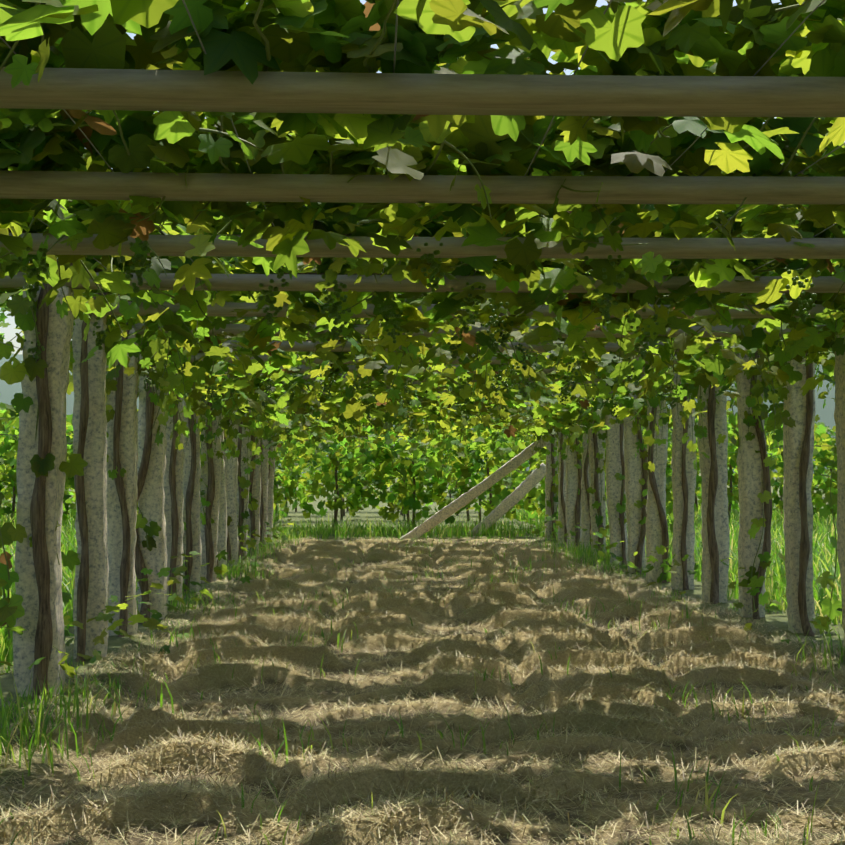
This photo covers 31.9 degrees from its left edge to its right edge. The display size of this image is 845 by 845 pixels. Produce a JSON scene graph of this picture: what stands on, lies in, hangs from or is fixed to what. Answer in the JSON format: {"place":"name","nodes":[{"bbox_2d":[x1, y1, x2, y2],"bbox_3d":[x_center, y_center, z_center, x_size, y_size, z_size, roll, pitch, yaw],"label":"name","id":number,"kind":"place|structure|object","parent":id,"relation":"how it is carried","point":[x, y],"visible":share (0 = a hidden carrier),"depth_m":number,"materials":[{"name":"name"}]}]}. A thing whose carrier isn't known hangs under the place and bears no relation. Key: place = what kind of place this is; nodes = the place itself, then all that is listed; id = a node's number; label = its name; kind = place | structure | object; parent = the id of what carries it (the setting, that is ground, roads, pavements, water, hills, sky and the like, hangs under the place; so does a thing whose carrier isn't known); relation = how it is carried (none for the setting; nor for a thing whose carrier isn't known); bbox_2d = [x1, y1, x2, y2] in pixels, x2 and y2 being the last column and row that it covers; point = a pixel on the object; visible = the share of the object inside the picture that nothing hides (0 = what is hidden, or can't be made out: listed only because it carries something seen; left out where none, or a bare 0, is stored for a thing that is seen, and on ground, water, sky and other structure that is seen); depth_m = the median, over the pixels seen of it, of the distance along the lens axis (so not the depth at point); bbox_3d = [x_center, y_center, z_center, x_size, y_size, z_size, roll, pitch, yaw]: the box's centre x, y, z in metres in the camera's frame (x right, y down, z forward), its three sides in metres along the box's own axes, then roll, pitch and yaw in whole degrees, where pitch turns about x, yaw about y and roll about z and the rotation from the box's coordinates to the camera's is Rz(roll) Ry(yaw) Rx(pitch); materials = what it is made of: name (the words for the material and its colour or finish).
{"place":"outdoors","nodes":[
{"label":"outdoors","id":0,"kind":"place"},
{"bbox_2d":[0,353,836,472],"bbox_3d":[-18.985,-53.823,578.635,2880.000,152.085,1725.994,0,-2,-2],"label":"distant hills","id":1,"kind":"structure","parent":0,"point":[825,413],"depth_m":953.64,"materials":[{"name":"grey"}]},
{"bbox_2d":[0,473,844,844],"bbox_3d":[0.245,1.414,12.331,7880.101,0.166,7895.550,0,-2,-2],"label":"ground","id":2,"kind":"structure","parent":0,"point":[324,553],"depth_m":6.62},
{"bbox_2d":[0,453,835,529],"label":"vine trunks","id":3,"kind":"object","parent":2,"relation":"on","point":[342,513],"visible":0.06,"depth_m":26.69,"materials":[{"name":"brown plant"}]},
{"bbox_2d":[0,261,837,523],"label":"foliage","id":4,"kind":"object","parent":2,"relation":"on","point":[383,464],"visible":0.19,"depth_m":24.07,"materials":[{"name":"green plant"}]},
{"bbox_2d":[0,0,844,741],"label":"vine","id":5,"kind":"object","parent":2,"relation":"on","point":[652,36],"depth_m":5.85,"materials":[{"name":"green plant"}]},
{"bbox_2d":[18,240,819,438],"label":"grape clusters","id":6,"kind":"object","parent":5,"relation":"hanging from","point":[337,307],"visible":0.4,"depth_m":5.81,"materials":[{"name":"green food"}]},
{"bbox_2d":[0,536,844,844],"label":"hay strands","id":7,"kind":"object","parent":2,"relation":"on","point":[162,786],"visible":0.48,"depth_m":5.65},
{"bbox_2d":[13,286,844,696],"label":"stone posts","id":8,"kind":"object","parent":2,"relation":"on","point":[105,526],"visible":0.44,"depth_m":10.12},
{"bbox_2d":[0,67,844,411],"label":"cross beams","id":9,"kind":"structure","parent":8,"relation":"on","point":[350,93],"depth_m":4.49,"materials":[{"name":"wood"}]},
{"bbox_2d":[0,0,844,452],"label":"trellis wires","id":10,"kind":"object","parent":9,"relation":"attached to","point":[532,160],"visible":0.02,"depth_m":3.97,"materials":[{"name":"silver metal"}]},
{"bbox_2d":[0,498,844,844],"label":"grass","id":11,"kind":"structure","parent":0,"point":[824,548],"depth_m":11.10,"materials":[{"name":"green plant"}]},
{"bbox_2d":[0,0,844,353],"label":"sky","id":12,"kind":"structure","parent":0,"point":[9,332],"materials":[{"name":"white"}]}
]}

